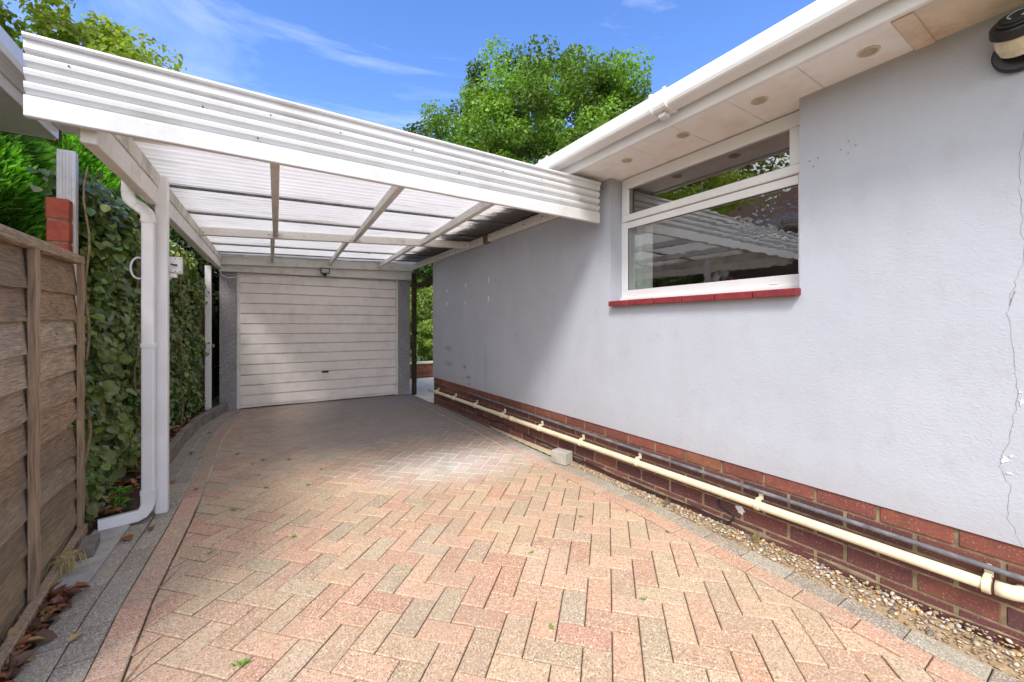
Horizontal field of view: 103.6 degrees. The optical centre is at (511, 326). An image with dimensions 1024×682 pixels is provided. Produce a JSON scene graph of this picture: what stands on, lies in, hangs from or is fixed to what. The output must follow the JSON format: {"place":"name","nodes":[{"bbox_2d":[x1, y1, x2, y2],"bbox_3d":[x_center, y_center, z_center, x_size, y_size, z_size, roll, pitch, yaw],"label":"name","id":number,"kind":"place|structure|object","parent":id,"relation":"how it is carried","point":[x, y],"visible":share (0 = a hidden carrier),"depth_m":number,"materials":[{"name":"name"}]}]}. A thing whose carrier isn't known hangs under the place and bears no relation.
{"place":"outdoors","nodes":[
{"label":"outdoors","id":0,"kind":"place"},
{"bbox_2d":[9,407,204,680],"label":"soil bed","id":1,"kind":"object","parent":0,"point":[133,504],"visible":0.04,"depth_m":2.51,"materials":[{"name":"brown soil"}]},
{"bbox_2d":[0,224,87,672],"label":"fence panel","id":2,"kind":"object","parent":1,"relation":"on","point":[41,513],"visible":0.99,"depth_m":1.60,"materials":[{"name":"brown wood"}]},
{"bbox_2d":[45,197,72,424],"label":"brick pier","id":3,"kind":"structure","parent":1,"relation":"on","point":[59,220],"depth_m":2.15,"materials":[{"name":"red brick"}]},
{"bbox_2d":[56,149,77,502],"bbox_3d":[-2.460,0.080,2.230,0.075,2.100,0.053,0,0,-32],"label":"worn post","id":4,"kind":"object","parent":1,"relation":"on","point":[66,174],"visible":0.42,"depth_m":2.22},
{"bbox_2d":[54,525,129,589],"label":"paving slab","id":5,"kind":"structure","parent":1,"relation":"on","point":[110,538],"depth_m":1.91,"materials":[{"name":"concrete"}]},
{"bbox_2d":[45,546,88,579],"bbox_3d":[-2.009,1.079,1.813,0.210,0.081,0.154,0,0,44],"label":"straw tuft","id":6,"kind":"object","parent":5,"relation":"on","point":[66,560],"visible":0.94,"depth_m":1.81,"materials":[{"name":"beige plant"}]},
{"bbox_2d":[76,533,99,559],"bbox_3d":[-2.084,1.082,1.985,0.060,0.050,0.170,0,0,-38],"label":"brick offcut","id":7,"kind":"object","parent":5,"relation":"on","point":[89,544],"visible":0.86,"depth_m":1.95,"materials":[{"name":"concrete"}]},
{"bbox_2d":[0,408,206,681],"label":"leaf litter","id":8,"kind":"object","parent":1,"relation":"on","point":[37,632],"visible":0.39,"depth_m":1.55,"materials":[{"name":"brown plant"}]},
{"bbox_2d":[106,486,133,509],"bbox_3d":[-2.346,1.030,2.401,0.137,0.141,0.160,0,0,-32],"label":"ivy seedling","id":9,"kind":"object","parent":1,"relation":"on","point":[119,498],"visible":0.93,"depth_m":2.40,"materials":[{"name":"green plant"}]},
{"bbox_2d":[169,277,218,420],"bbox_3d":[-3.826,0.230,4.554,0.181,1.780,5.241,0,0,-27],"label":"back fence","id":10,"kind":"object","parent":1,"relation":"on","point":[215,371],"visible":0.16,"depth_m":5.56,"materials":[{"name":"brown wood"}]},
{"bbox_2d":[26,162,214,528],"bbox_3d":[-3.261,0.085,3.609,0.583,2.175,3.498,0,0,-29],"label":"ivy","id":11,"kind":"object","parent":10,"relation":"attached to","point":[109,236],"visible":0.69,"depth_m":2.60,"materials":[{"name":"green plant"}]},
{"bbox_2d":[2,0,815,163],"label":"sky","id":12,"kind":"structure","parent":0,"point":[374,61],"materials":[{"name":"blue"}]},
{"bbox_2d":[410,377,433,402],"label":"patio","id":13,"kind":"structure","parent":0,"point":[424,385],"depth_m":7.29,"materials":[{"name":"grey concrete"}]},
{"bbox_2d":[412,273,432,394],"bbox_3d":[-1.310,0.140,6.398,0.886,2.020,0.080,0,0,40],"label":"gate post","id":14,"kind":"object","parent":13,"relation":"on","point":[415,285],"visible":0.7,"depth_m":6.62,"materials":[{"name":"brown wood"}]},
{"bbox_2d":[12,394,1021,681],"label":"driveway","id":15,"kind":"structure","parent":0,"point":[396,560],"depth_m":1.76,"materials":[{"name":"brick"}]},
{"bbox_2d":[68,632,82,642],"bbox_3d":[-1.573,1.118,1.454,0.035,0.012,0.040,0,0,-32],"label":"fallen leaf","id":16,"kind":"object","parent":15,"relation":"on","point":[72,637],"visible":1,"depth_m":1.45,"materials":[{"name":"yellow plant"}]},
{"bbox_2d":[121,535,132,539],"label":"fallen leaf","id":17,"kind":"object","parent":15,"relation":"on","point":[128,537],"visible":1,"depth_m":2.13,"materials":[{"name":"brown plant"}]},
{"bbox_2d":[169,402,227,465],"bbox_3d":[-3.234,1.079,4.079,0.171,0.142,2.856,0,0,-27],"label":"bed edging","id":18,"kind":"object","parent":15,"relation":"on","point":[182,436],"visible":0.65,"depth_m":4.18,"materials":[{"name":"concrete"}]},
{"bbox_2d":[230,657,251,666],"bbox_3d":[-0.904,1.123,1.342,0.043,0.017,0.054,0,0,37],"label":"weed","id":19,"kind":"object","parent":15,"relation":"on","point":[245,661],"visible":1,"depth_m":1.35,"materials":[{"name":"green plant"}]},
{"bbox_2d":[21,31,603,514],"bbox_3d":[-1.713,0.035,4.105,2.908,2.190,4.468,0,0,-32],"label":"carport","id":20,"kind":"object","parent":15,"relation":"on","point":[217,175],"visible":1,"depth_m":2.42,"materials":[{"name":"white plastic"}]},
{"bbox_2d":[98,180,156,530],"bbox_3d":[-2.188,0.129,2.300,0.101,1.998,0.246,0,0,45],"label":"downpipe","id":21,"kind":"object","parent":20,"relation":"attached to","point":[148,346],"visible":0.95,"depth_m":2.33,"materials":[{"name":"white plastic"}]},
{"bbox_2d":[129,257,182,279],"bbox_3d":[-2.142,-0.350,2.456,0.118,0.170,0.261,0,0,9],"label":"junction box","id":22,"kind":"object","parent":20,"relation":"attached to","point":[175,266],"visible":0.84,"depth_m":2.52,"materials":[{"name":"white plastic"}]},
{"bbox_2d":[551,448,572,465],"bbox_3d":[0.412,1.076,3.333,0.150,0.100,0.100,0,0,44],"label":"concrete block","id":23,"kind":"object","parent":15,"relation":"on","point":[561,456],"depth_m":3.29,"materials":[{"name":"grey concrete"}]},
{"bbox_2d":[212,377,992,669],"bbox_3d":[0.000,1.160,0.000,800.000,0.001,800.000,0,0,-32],"label":"ground","id":24,"kind":"structure","parent":0,"point":[215,401],"depth_m":6.14,"materials":[{"name":"grey concrete"}]},
{"bbox_2d":[0,132,56,241],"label":"conifer","id":25,"kind":"object","parent":24,"relation":"on","point":[19,154],"visible":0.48,"depth_m":3.40,"materials":[{"name":"green plant"}]},
{"bbox_2d":[0,26,75,141],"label":"neighbour house","id":26,"kind":"structure","parent":24,"relation":"on","point":[13,120],"depth_m":2.35,"materials":[{"name":"white plastic"}]},
{"bbox_2d":[6,132,180,245],"bbox_3d":[-5.354,-0.561,4.809,2.238,3.383,2.357,0,0,-32],"label":"conifer","id":27,"kind":"object","parent":24,"relation":"on","point":[94,164],"visible":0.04,"depth_m":4.51,"materials":[{"name":"green plant"}]},
{"bbox_2d":[0,0,186,165],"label":"hawthorn tree","id":28,"kind":"object","parent":24,"relation":"on","point":[110,40],"visible":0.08,"depth_m":5.71,"materials":[{"name":"green plant"}]},
{"bbox_2d":[169,225,218,384],"bbox_3d":[-5.057,-0.376,5.869,1.671,3.227,1.718,0,0,31],"label":"laurel bush","id":29,"kind":"object","parent":24,"relation":"on","point":[184,244],"visible":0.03,"depth_m":5.84,"materials":[{"name":"green plant"}]},
{"bbox_2d":[218,265,412,410],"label":"garage","id":30,"kind":"structure","parent":24,"relation":"on","point":[289,335],"depth_m":5.95,"materials":[{"name":"paint"}]},
{"bbox_2d":[241,272,395,407],"bbox_3d":[-2.803,0.174,6.054,2.112,1.892,0.063,0,0,-32],"label":"door","id":31,"kind":"structure","parent":30,"relation":"in","point":[304,338],"depth_m":5.99,"materials":[{"name":"paint"}]},
{"bbox_2d":[321,268,329,276],"bbox_3d":[-2.765,-0.795,5.959,0.124,0.120,0.088,0,0,-32],"label":"floodlight","id":32,"kind":"object","parent":30,"relation":"attached to","point":[325,271],"visible":1,"depth_m":5.93,"materials":[{"name":"black plastic"}]},
{"bbox_2d":[410,361,432,377],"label":"garden wall","id":33,"kind":"structure","parent":24,"relation":"on","point":[424,368],"depth_m":8.94,"materials":[{"name":"brick"}]},
{"bbox_2d":[490,426,550,454],"bbox_3d":[0.059,1.116,3.991,0.075,0.032,1.250,0,0,-32],"label":"concrete strip","id":34,"kind":"object","parent":24,"relation":"on","point":[541,449],"visible":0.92,"depth_m":3.84,"materials":[{"name":"beige concrete"}]},
{"bbox_2d":[402,34,655,164],"bbox_3d":[1.861,-5.231,18.336,12.399,12.946,12.059,0,0,7],"label":"oak tree","id":35,"kind":"object","parent":24,"relation":"on","point":[510,132],"visible":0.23,"depth_m":14.52,"materials":[{"name":"green plant"}]},
{"bbox_2d":[433,0,1023,651],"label":"bungalow","id":36,"kind":"object","parent":24,"relation":"on","point":[791,266],"visible":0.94,"depth_m":1.86,"materials":[{"name":"paint"}]},
{"bbox_2d":[475,414,734,522],"bbox_3d":[0.387,1.037,3.502,0.021,0.116,3.088,0,0,-32],"label":"cable","id":37,"kind":"object","parent":36,"relation":"attached to","point":[731,520],"visible":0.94,"depth_m":2.67,"materials":[{"name":"black plastic"}]},
{"bbox_2d":[608,111,800,305],"bbox_3d":[1.109,-0.618,2.484,0.225,0.948,1.233,0,0,-32],"label":"window","id":38,"kind":"structure","parent":36,"relation":"in","point":[786,178],"depth_m":2.39,"materials":[{"name":"white plastic"}]},
{"bbox_2d":[428,388,1023,602],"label":"waste pipe","id":39,"kind":"object","parent":36,"relation":"attached to","point":[984,584],"visible":0.98,"depth_m":1.84,"materials":[{"name":"beige plastic"}]},
{"bbox_2d":[467,392,1023,581],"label":"gas pipe","id":40,"kind":"object","parent":36,"relation":"attached to","point":[1013,575],"visible":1,"depth_m":1.84,"materials":[{"name":"grey metal"}]},
{"bbox_2d":[989,7,1023,72],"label":"wall light","id":41,"kind":"object","parent":36,"relation":"attached to","point":[1006,35],"visible":1,"depth_m":1.33,"materials":[{"name":"black plastic"}]},
{"bbox_2d":[550,456,1023,681],"bbox_3d":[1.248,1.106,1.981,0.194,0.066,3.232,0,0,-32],"label":"gravel","id":42,"kind":"structure","parent":24,"relation":"on","point":[948,625],"depth_m":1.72,"materials":[{"name":"beige gravel"}]},
{"bbox_2d":[747,532,760,542],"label":"leaf","id":43,"kind":"object","parent":42,"relation":"on","point":[753,538],"visible":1,"depth_m":2.07,"materials":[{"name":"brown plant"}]},
{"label":"lawn","id":44,"kind":"structure","parent":0,"visible":0},
{"bbox_2d":[410,285,432,361],"bbox_3d":[-2.511,0.026,11.988,2.526,2.716,2.793,0,0,-32],"label":"garden shrub","id":45,"kind":"object","parent":44,"relation":"on","point":[425,304],"visible":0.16,"depth_m":11.21,"materials":[{"name":"green plant"}]},
{"bbox_2d":[410,316,432,360],"bbox_3d":[-1.908,0.339,9.631,1.095,1.218,0.959,0,0,-32],"label":"box shrub","id":46,"kind":"object","parent":44,"relation":"on","point":[426,343],"visible":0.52,"depth_m":9.44,"materials":[{"name":"green plant"}]},
{"bbox_2d":[410,257,432,341],"bbox_3d":[-3.357,-2.272,15.514,5.948,7.024,5.831,0,0,-32],"label":"garden tree","id":47,"kind":"object","parent":44,"relation":"on","point":[424,273],"visible":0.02,"depth_m":14.00,"materials":[{"name":"green plant"}]},
{"bbox_2d":[410,346,432,361],"bbox_3d":[-1.747,0.790,10.276,3.200,0.680,0.050,0,0,-32],"label":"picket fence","id":48,"kind":"object","parent":44,"relation":"on","point":[418,358],"visible":0.03,"depth_m":9.91,"materials":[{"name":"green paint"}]}
]}

